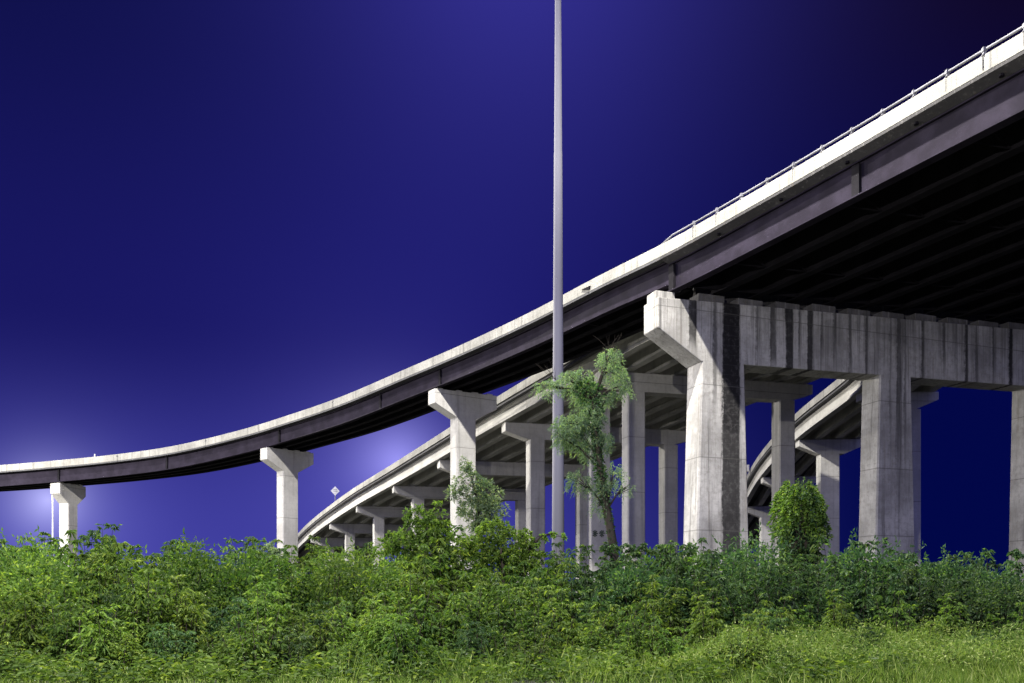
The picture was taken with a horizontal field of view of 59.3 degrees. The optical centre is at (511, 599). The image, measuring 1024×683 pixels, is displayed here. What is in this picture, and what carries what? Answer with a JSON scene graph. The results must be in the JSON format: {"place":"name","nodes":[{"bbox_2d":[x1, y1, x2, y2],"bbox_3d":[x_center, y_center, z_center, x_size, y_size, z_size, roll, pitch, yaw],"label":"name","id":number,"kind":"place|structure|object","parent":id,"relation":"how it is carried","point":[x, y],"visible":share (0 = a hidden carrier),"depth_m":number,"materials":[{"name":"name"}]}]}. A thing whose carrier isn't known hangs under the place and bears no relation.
{"place":"outdoors","nodes":[
{"label":"outdoors","id":0,"kind":"place"},
{"bbox_2d":[368,500,475,576],"bbox_3d":[-2.908,-1.456,29.019,3.549,3.560,1.826,0,0,0],"label":"young tree","id":1,"kind":"object","parent":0,"point":[426,521],"visible":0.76,"depth_m":28.81,"materials":[{"name":"green plant"}]},
{"bbox_2d":[444,455,510,572],"bbox_3d":[-1.195,-2.509,30.997,2.414,5.026,1.419,0,0,0],"label":"young tree","id":2,"kind":"object","parent":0,"point":[486,505],"visible":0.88,"depth_m":30.87,"materials":[{"name":"green plant"}]},
{"bbox_2d":[463,515,545,589],"bbox_3d":[-0.274,-1.205,28.979,2.688,3.062,1.739,0,0,20],"label":"young tree","id":3,"kind":"object","parent":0,"point":[502,533],"visible":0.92,"depth_m":28.78,"materials":[{"name":"green plant"}]},
{"bbox_2d":[0,614,1023,682],"bbox_3d":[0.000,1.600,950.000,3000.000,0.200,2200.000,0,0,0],"label":"ground","id":4,"kind":"structure","parent":0,"point":[526,681],"depth_m":17.67,"materials":[{"name":"green plant"}]},
{"bbox_2d":[0,587,58,664],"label":"weedy shrub","id":5,"kind":"object","parent":4,"relation":"on","point":[31,633],"visible":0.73,"depth_m":20.71,"materials":[{"name":"green plant"}]},
{"bbox_2d":[0,526,91,612],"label":"leafy shrub","id":6,"kind":"object","parent":4,"relation":"on","point":[22,557],"visible":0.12,"depth_m":26.81,"materials":[{"name":"green plant"}]},
{"bbox_2d":[0,543,102,638],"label":"leafy shrub","id":7,"kind":"object","parent":4,"relation":"on","point":[39,578],"visible":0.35,"depth_m":23.67,"materials":[{"name":"green plant"}]},
{"bbox_2d":[50,482,85,568],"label":"bridge pier","id":8,"kind":"structure","parent":4,"relation":"on","point":[69,497],"depth_m":108.56,"materials":[{"name":"concrete"}]},
{"bbox_2d":[0,245,692,491],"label":"flyover bridge","id":9,"kind":"structure","parent":8,"relation":"on","point":[605,307],"depth_m":81.78,"materials":[{"name":"concrete"}]},
{"bbox_2d":[42,597,98,673],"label":"weedy shrub","id":10,"kind":"object","parent":4,"relation":"on","point":[73,628],"visible":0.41,"depth_m":19.35,"materials":[{"name":"green plant"}]},
{"bbox_2d":[38,600,102,661],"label":"weedy shrub","id":11,"kind":"object","parent":4,"relation":"on","point":[55,602],"visible":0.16,"depth_m":19.72,"materials":[{"name":"green plant"}]},
{"bbox_2d":[12,557,151,649],"bbox_3d":[-11.291,0.265,23.630,3.711,2.872,2.763,0,0,-13],"label":"leafy shrub","id":12,"kind":"object","parent":4,"relation":"on","point":[85,589],"visible":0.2,"depth_m":23.46,"materials":[{"name":"green plant"}]},
{"bbox_2d":[37,523,141,574],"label":"weedy shrub","id":13,"kind":"object","parent":4,"relation":"on","point":[86,538],"visible":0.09,"depth_m":32.89,"materials":[{"name":"green plant"}]},
{"bbox_2d":[62,603,128,682],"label":"weedy shrub","id":14,"kind":"object","parent":4,"relation":"on","point":[100,649],"visible":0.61,"depth_m":17.72,"materials":[{"name":"green plant"}]},
{"bbox_2d":[101,622,145,681],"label":"weedy shrub","id":15,"kind":"object","parent":4,"relation":"on","point":[127,644],"visible":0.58,"depth_m":17.78,"materials":[{"name":"green plant"}]},
{"bbox_2d":[55,541,193,627],"bbox_3d":[-11.211,0.040,26.049,3.038,3.339,4.080,0,0,36],"label":"leafy shrub","id":16,"kind":"object","parent":4,"relation":"on","point":[95,556],"visible":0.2,"depth_m":25.00,"materials":[{"name":"green plant"}]},
{"bbox_2d":[97,583,167,641],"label":"weedy shrub","id":17,"kind":"object","parent":4,"relation":"on","point":[112,596],"visible":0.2,"depth_m":21.36,"materials":[{"name":"green plant"}]},
{"bbox_2d":[106,560,180,663],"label":"weedy shrub","id":18,"kind":"object","parent":4,"relation":"on","point":[145,625],"visible":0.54,"depth_m":19.81,"materials":[{"name":"green plant"}]},
{"bbox_2d":[88,539,210,594],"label":"weedy shrub","id":19,"kind":"object","parent":4,"relation":"on","point":[172,543],"visible":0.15,"depth_m":28.37,"materials":[{"name":"green plant"}]},
{"bbox_2d":[143,622,197,681],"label":"weedy shrub","id":20,"kind":"object","parent":4,"relation":"on","point":[162,642],"visible":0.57,"depth_m":18.27,"materials":[{"name":"green plant"}]},
{"bbox_2d":[162,574,216,661],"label":"weedy shrub","id":21,"kind":"object","parent":4,"relation":"on","point":[193,624],"visible":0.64,"depth_m":20.14,"materials":[{"name":"green plant"}]},
{"bbox_2d":[128,528,252,630],"bbox_3d":[-9.656,-0.255,26.861,3.421,3.874,3.909,0,0,-43],"label":"leafy shrub","id":22,"kind":"object","parent":4,"relation":"on","point":[193,561],"visible":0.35,"depth_m":26.36,"materials":[{"name":"green plant"}]},
{"bbox_2d":[153,581,240,651],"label":"weedy shrub","id":23,"kind":"object","parent":4,"relation":"on","point":[206,619],"visible":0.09,"depth_m":23.14,"materials":[{"name":"green plant"}]},
{"bbox_2d":[171,540,282,640],"bbox_3d":[-8.390,-0.122,26.976,3.735,3.605,3.269,0,0,-36],"label":"leafy shrub","id":24,"kind":"object","parent":4,"relation":"on","point":[250,563],"visible":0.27,"depth_m":26.44,"materials":[{"name":"green plant"}]},
{"bbox_2d":[208,596,264,646],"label":"weedy shrub","id":25,"kind":"object","parent":4,"relation":"on","point":[216,623],"visible":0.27,"depth_m":21.51,"materials":[{"name":"green plant"}]},
{"bbox_2d":[226,599,290,682],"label":"weedy shrub","id":26,"kind":"object","parent":4,"relation":"on","point":[254,642],"visible":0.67,"depth_m":17.81,"materials":[{"name":"green plant"}]},
{"bbox_2d":[239,574,297,653],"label":"weedy shrub","id":27,"kind":"object","parent":4,"relation":"on","point":[264,607],"visible":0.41,"depth_m":21.41,"materials":[{"name":"green plant"}]},
{"bbox_2d":[236,550,318,626],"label":"weedy shrub","id":28,"kind":"object","parent":4,"relation":"on","point":[284,569],"visible":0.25,"depth_m":26.02,"materials":[{"name":"green plant"}]},
{"bbox_2d":[260,447,313,575],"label":"bridge pier","id":29,"kind":"structure","parent":4,"relation":"on","point":[287,465],"depth_m":98.76,"materials":[{"name":"concrete"}]},
{"bbox_2d":[268,627,315,677],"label":"weedy shrub","id":30,"kind":"object","parent":4,"relation":"on","point":[302,637],"visible":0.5,"depth_m":18.16,"materials":[{"name":"green plant"}]},
{"bbox_2d":[291,608,342,668],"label":"weedy shrub","id":31,"kind":"object","parent":4,"relation":"on","point":[320,643],"visible":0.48,"depth_m":19.97,"materials":[{"name":"green plant"}]},
{"bbox_2d":[274,538,390,641],"bbox_3d":[-5.300,-0.074,26.284,3.213,3.506,3.671,0,0,-28],"label":"leafy shrub","id":32,"kind":"object","parent":4,"relation":"on","point":[324,588],"visible":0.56,"depth_m":25.72,"materials":[{"name":"green plant"}]},
{"bbox_2d":[325,632,365,680],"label":"weedy shrub","id":33,"kind":"object","parent":4,"relation":"on","point":[345,649],"visible":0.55,"depth_m":18.09,"materials":[{"name":"green plant"}]},
{"bbox_2d":[324,597,373,657],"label":"weedy shrub","id":34,"kind":"object","parent":4,"relation":"on","point":[348,622],"visible":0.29,"depth_m":20.98,"materials":[{"name":"green plant"}]},
{"bbox_2d":[304,536,393,620],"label":"leafy shrub","id":35,"kind":"object","parent":4,"relation":"on","point":[365,564],"visible":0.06,"depth_m":29.48,"materials":[{"name":"green plant"}]},
{"bbox_2d":[355,591,409,660],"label":"weedy shrub","id":36,"kind":"object","parent":4,"relation":"on","point":[363,618],"visible":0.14,"depth_m":20.55,"materials":[{"name":"green plant"}]},
{"bbox_2d":[358,600,407,667],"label":"weedy shrub","id":37,"kind":"object","parent":4,"relation":"on","point":[380,628],"visible":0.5,"depth_m":19.27,"materials":[{"name":"green plant"}]},
{"bbox_2d":[336,547,438,630],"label":"leafy shrub","id":38,"kind":"object","parent":4,"relation":"on","point":[389,571],"visible":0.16,"depth_m":26.64,"materials":[{"name":"green plant"}]},
{"bbox_2d":[329,523,449,564],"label":"bridge pier","id":39,"kind":"structure","parent":4,"relation":"on","point":[349,530],"depth_m":149.37,"materials":[{"name":"concrete"}]},
{"bbox_2d":[380,612,433,681],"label":"weedy shrub","id":40,"kind":"object","parent":4,"relation":"on","point":[404,644],"visible":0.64,"depth_m":17.58,"materials":[{"name":"green plant"}]},
{"bbox_2d":[374,574,444,656],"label":"weedy shrub","id":41,"kind":"object","parent":4,"relation":"on","point":[423,606],"visible":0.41,"depth_m":20.67,"materials":[{"name":"green plant"}]},
{"bbox_2d":[356,506,488,573],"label":"bridge pier","id":42,"kind":"structure","parent":4,"relation":"on","point":[378,515],"depth_m":134.11,"materials":[{"name":"concrete"}]},
{"bbox_2d":[383,519,470,603],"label":"weedy shrub","id":43,"kind":"object","parent":4,"relation":"on","point":[441,549],"visible":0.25,"depth_m":27.89,"materials":[{"name":"green plant"}]},
{"bbox_2d":[384,543,472,634],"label":"weedy shrub","id":44,"kind":"object","parent":4,"relation":"on","point":[462,574],"visible":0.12,"depth_m":26.97,"materials":[{"name":"green plant"}]},
{"bbox_2d":[368,564,493,643],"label":"weedy shrub","id":45,"kind":"object","parent":4,"relation":"on","point":[415,590],"visible":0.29,"depth_m":24.16,"materials":[{"name":"green plant"}]},
{"bbox_2d":[406,590,471,658],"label":"weedy shrub","id":46,"kind":"object","parent":4,"relation":"on","point":[443,620],"visible":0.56,"depth_m":20.67,"materials":[{"name":"green plant"}]},
{"bbox_2d":[392,485,525,583],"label":"bridge pier","id":47,"kind":"structure","parent":4,"relation":"on","point":[418,495],"depth_m":119.78,"materials":[{"name":"concrete"}]},
{"bbox_2d":[428,388,496,569],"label":"bridge pier","id":48,"kind":"structure","parent":4,"relation":"on","point":[461,411],"depth_m":80.45,"materials":[{"name":"concrete"}]},
{"bbox_2d":[430,572,506,639],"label":"weedy shrub","id":49,"kind":"object","parent":4,"relation":"on","point":[496,583],"visible":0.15,"depth_m":25.99,"materials":[{"name":"green plant"}]},
{"bbox_2d":[447,585,493,655],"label":"weedy shrub","id":50,"kind":"object","parent":4,"relation":"on","point":[474,614],"visible":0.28,"depth_m":21.26,"materials":[{"name":"green plant"}]},
{"bbox_2d":[454,621,497,668],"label":"weedy shrub","id":51,"kind":"object","parent":4,"relation":"on","point":[470,643],"visible":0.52,"depth_m":18.87,"materials":[{"name":"green plant"}]},
{"bbox_2d":[438,528,539,614],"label":"leafy shrub","id":52,"kind":"object","parent":4,"relation":"on","point":[472,564],"visible":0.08,"depth_m":29.28,"materials":[{"name":"green plant"}]},
{"bbox_2d":[487,583,526,652],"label":"weedy shrub","id":53,"kind":"object","parent":4,"relation":"on","point":[501,612],"visible":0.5,"depth_m":21.46,"materials":[{"name":"green plant"}]},
{"bbox_2d":[486,620,528,665],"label":"weedy shrub","id":54,"kind":"object","parent":4,"relation":"on","point":[500,646],"visible":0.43,"depth_m":19.24,"materials":[{"name":"green plant"}]},
{"bbox_2d":[437,460,586,609],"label":"bridge pier","id":55,"kind":"structure","parent":4,"relation":"on","point":[498,469],"depth_m":107.10,"materials":[{"name":"concrete"}]},
{"bbox_2d":[298,331,819,567],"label":"ramp bridge","id":56,"kind":"structure","parent":55,"relation":"on","point":[641,352],"depth_m":96.38,"materials":[{"name":"concrete"}]},
{"bbox_2d":[470,559,570,642],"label":"weedy shrub","id":57,"kind":"object","parent":4,"relation":"on","point":[514,578],"visible":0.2,"depth_m":25.52,"materials":[{"name":"green plant"}]},
{"bbox_2d":[472,553,576,627],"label":"weedy shrub","id":58,"kind":"object","parent":4,"relation":"on","point":[562,568],"visible":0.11,"depth_m":28.27,"materials":[{"name":"green plant"}]},
{"bbox_2d":[511,625,554,679],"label":"weedy shrub","id":59,"kind":"object","parent":4,"relation":"on","point":[541,646],"visible":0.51,"depth_m":18.05,"materials":[{"name":"green plant"}]},
{"bbox_2d":[511,598,565,662],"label":"weedy shrub","id":60,"kind":"object","parent":4,"relation":"on","point":[547,617],"visible":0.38,"depth_m":20.66,"materials":[{"name":"green plant"}]},
{"bbox_2d":[552,0,563,584],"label":"light mast","id":61,"kind":"object","parent":4,"relation":"on","point":[558,489],"visible":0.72,"depth_m":40.83,"materials":[{"name":"metal"}]},
{"bbox_2d":[501,577,619,659],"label":"leafy shrub","id":62,"kind":"object","parent":4,"relation":"on","point":[571,635],"visible":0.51,"depth_m":22.92,"materials":[{"name":"green plant"}]},
{"bbox_2d":[529,544,627,644],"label":"weedy shrub","id":63,"kind":"object","parent":4,"relation":"on","point":[576,585],"visible":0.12,"depth_m":28.95,"materials":[{"name":"green plant"}]},
{"bbox_2d":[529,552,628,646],"bbox_3d":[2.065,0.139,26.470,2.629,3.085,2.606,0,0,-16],"label":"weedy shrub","id":64,"kind":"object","parent":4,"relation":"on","point":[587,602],"visible":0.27,"depth_m":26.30,"materials":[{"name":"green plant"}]},
{"bbox_2d":[502,422,685,577],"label":"bridge pier","id":65,"kind":"structure","parent":4,"relation":"on","point":[535,437],"depth_m":90.63,"materials":[{"name":"concrete"}]},
{"bbox_2d":[581,619,608,659],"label":"weedy shrub","id":66,"kind":"object","parent":4,"relation":"on","point":[596,640],"visible":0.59,"depth_m":21.00,"materials":[{"name":"green plant"}]},
{"bbox_2d":[587,388,609,595],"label":"bridge column","id":67,"kind":"structure","parent":4,"relation":"on","point":[596,534],"depth_m":80.17,"materials":[{"name":"concrete"}]},
{"bbox_2d":[576,542,671,615],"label":"leafy shrub","id":68,"kind":"object","parent":4,"relation":"on","point":[626,557],"visible":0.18,"depth_m":28.18,"materials":[{"name":"green plant"}]},
{"bbox_2d":[604,599,656,656],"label":"weedy shrub","id":69,"kind":"object","parent":4,"relation":"on","point":[618,631],"visible":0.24,"depth_m":20.52,"materials":[{"name":"green plant"}]},
{"bbox_2d":[579,547,693,643],"bbox_3d":[3.735,0.054,26.346,3.190,3.245,3.752,0,0,36],"label":"leafy shrub","id":70,"kind":"object","parent":4,"relation":"on","point":[631,573],"visible":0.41,"depth_m":25.70,"materials":[{"name":"green plant"}]},
{"bbox_2d":[614,606,665,658],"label":"weedy shrub","id":71,"kind":"object","parent":4,"relation":"on","point":[625,624],"visible":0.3,"depth_m":19.18,"materials":[{"name":"green plant"}]},
{"bbox_2d":[606,573,689,650],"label":"weedy shrub","id":72,"kind":"object","parent":4,"relation":"on","point":[656,606],"visible":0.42,"depth_m":24.30,"materials":[{"name":"green plant"}]},
{"bbox_2d":[624,615,672,662],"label":"weedy shrub","id":73,"kind":"object","parent":4,"relation":"on","point":[650,649],"visible":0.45,"depth_m":18.67,"materials":[{"name":"green plant"}]},
{"bbox_2d":[601,540,721,603],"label":"leafy shrub","id":74,"kind":"object","parent":4,"relation":"on","point":[672,551],"visible":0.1,"depth_m":29.35,"materials":[{"name":"green plant"}]},
{"bbox_2d":[614,549,728,641],"bbox_3d":[4.883,0.066,27.301,2.783,3.178,3.843,0,0,-32],"label":"weedy shrub","id":75,"kind":"object","parent":4,"relation":"on","point":[681,567],"visible":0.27,"depth_m":26.36,"materials":[{"name":"green plant"}]},
{"bbox_2d":[653,629,690,669],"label":"weedy shrub","id":76,"kind":"object","parent":4,"relation":"on","point":[668,647],"visible":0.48,"depth_m":18.41,"materials":[{"name":"green plant"}]},
{"bbox_2d":[594,370,812,589],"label":"bridge pier","id":77,"kind":"structure","parent":4,"relation":"on","point":[780,396],"depth_m":75.73,"materials":[{"name":"concrete"}]},
{"bbox_2d":[683,594,724,663],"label":"weedy shrub","id":78,"kind":"object","parent":4,"relation":"on","point":[702,622],"visible":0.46,"depth_m":20.09,"materials":[{"name":"green plant"}]},
{"bbox_2d":[686,581,729,651],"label":"weedy shrub","id":79,"kind":"object","parent":4,"relation":"on","point":[719,608],"visible":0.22,"depth_m":23.87,"materials":[{"name":"green plant"}]},
{"bbox_2d":[674,553,770,631],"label":"weedy shrub","id":80,"kind":"object","parent":4,"relation":"on","point":[740,572],"visible":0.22,"depth_m":27.06,"materials":[{"name":"green plant"}]},
{"bbox_2d":[692,521,799,608],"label":"leafy shrub","id":81,"kind":"object","parent":4,"relation":"on","point":[726,568],"visible":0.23,"depth_m":32.26,"materials":[{"name":"green plant"}]},
{"bbox_2d":[721,617,771,672],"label":"weedy shrub","id":82,"kind":"object","parent":4,"relation":"on","point":[743,654],"visible":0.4,"depth_m":18.11,"materials":[{"name":"green plant"}]},
{"bbox_2d":[748,506,771,570],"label":"bridge pier","id":83,"kind":"structure","parent":4,"relation":"on","point":[761,513],"depth_m":134.77,"materials":[{"name":"concrete"}]},
{"bbox_2d":[741,608,793,655],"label":"weedy shrub","id":84,"kind":"object","parent":4,"relation":"on","point":[775,622],"visible":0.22,"depth_m":20.25,"materials":[{"name":"green plant"}]},
{"bbox_2d":[710,557,835,634],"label":"weedy shrub","id":85,"kind":"object","parent":4,"relation":"on","point":[771,578],"visible":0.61,"depth_m":26.11,"materials":[{"name":"green plant"}]},
{"bbox_2d":[767,477,833,584],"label":"leafy shrub","id":86,"kind":"object","parent":4,"relation":"on","point":[797,517],"visible":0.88,"depth_m":34.51,"materials":[{"name":"green plant"}]},
{"bbox_2d":[795,439,860,576],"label":"bridge pier","id":87,"kind":"structure","parent":4,"relation":"on","point":[827,453],"depth_m":99.00,"materials":[{"name":"concrete"}]},
{"bbox_2d":[747,379,941,548],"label":"ramp bridge","id":88,"kind":"structure","parent":87,"relation":"on","point":[833,410],"depth_m":97.15,"materials":[{"name":"concrete"}]},
{"bbox_2d":[789,555,872,644],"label":"weedy shrub","id":89,"kind":"object","parent":4,"relation":"on","point":[838,584],"visible":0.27,"depth_m":26.09,"materials":[{"name":"green plant"}]},
{"bbox_2d":[644,288,1023,584],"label":"bridge pier","id":90,"kind":"structure","parent":4,"relation":"on","point":[718,346],"depth_m":60.34,"materials":[{"name":"concrete"}]},
{"bbox_2d":[660,23,1023,323],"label":"overpass bridge","id":91,"kind":"structure","parent":90,"relation":"on","point":[915,201],"depth_m":49.69,"materials":[{"name":"concrete"}]},
{"bbox_2d":[816,589,858,654],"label":"weedy shrub","id":92,"kind":"object","parent":4,"relation":"on","point":[835,617],"visible":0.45,"depth_m":22.28,"materials":[{"name":"green plant"}]},
{"bbox_2d":[810,560,919,634],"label":"leafy shrub","id":93,"kind":"object","parent":4,"relation":"on","point":[858,602],"visible":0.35,"depth_m":26.27,"materials":[{"name":"green plant"}]},
{"bbox_2d":[813,528,944,626],"bbox_3d":[12.013,-0.395,29.702,4.400,4.160,3.742,0,0,-1],"label":"leafy shrub","id":94,"kind":"object","parent":4,"relation":"on","point":[853,557],"visible":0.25,"depth_m":29.35,"materials":[{"name":"green plant"}]},
{"bbox_2d":[868,590,918,649],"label":"weedy shrub","id":95,"kind":"object","parent":4,"relation":"on","point":[894,610],"visible":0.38,"depth_m":22.76,"materials":[{"name":"green plant"}]},
{"bbox_2d":[856,392,938,565],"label":"bridge pier","id":96,"kind":"structure","parent":4,"relation":"on","point":[919,399],"depth_m":82.28,"materials":[{"name":"concrete"}]},
{"bbox_2d":[869,561,978,634],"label":"weedy shrub","id":97,"kind":"object","parent":4,"relation":"on","point":[911,578],"visible":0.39,"depth_m":25.71,"materials":[{"name":"green plant"}]},
{"bbox_2d":[935,592,971,645],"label":"weedy shrub","id":98,"kind":"object","parent":4,"relation":"on","point":[949,617],"visible":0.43,"depth_m":23.07,"materials":[{"name":"green plant"}]},
{"bbox_2d":[916,562,1023,637],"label":"leafy shrub","id":99,"kind":"object","parent":4,"relation":"on","point":[977,610],"visible":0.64,"depth_m":25.11,"materials":[{"name":"green plant"}]},
{"bbox_2d":[918,545,1022,627],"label":"leafy shrub","id":100,"kind":"object","parent":4,"relation":"on","point":[955,569],"visible":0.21,"depth_m":29.36,"materials":[{"name":"green plant"}]},
{"bbox_2d":[958,548,1023,594],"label":"leafy shrub","id":101,"kind":"object","parent":4,"relation":"on","point":[1017,554],"visible":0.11,"depth_m":32.82,"materials":[{"name":"green plant"}]},
{"bbox_2d":[0,0,1023,594],"label":"sky","id":102,"kind":"structure","parent":0,"point":[218,217],"materials":[{"name":"blue"}]},
{"bbox_2d":[529,335,636,584],"bbox_3d":[2.619,-5.011,34.098,3.999,10.196,2.219,0,0,-16],"label":"leaning tree","id":103,"kind":"object","parent":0,"point":[563,437],"visible":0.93,"depth_m":33.89,"materials":[{"name":"green plant"}]},
{"bbox_2d":[572,378,617,545],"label":"climbing vine","id":104,"kind":"object","parent":103,"relation":"attached to","point":[588,403],"visible":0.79,"depth_m":33.90,"materials":[{"name":"green plant"}]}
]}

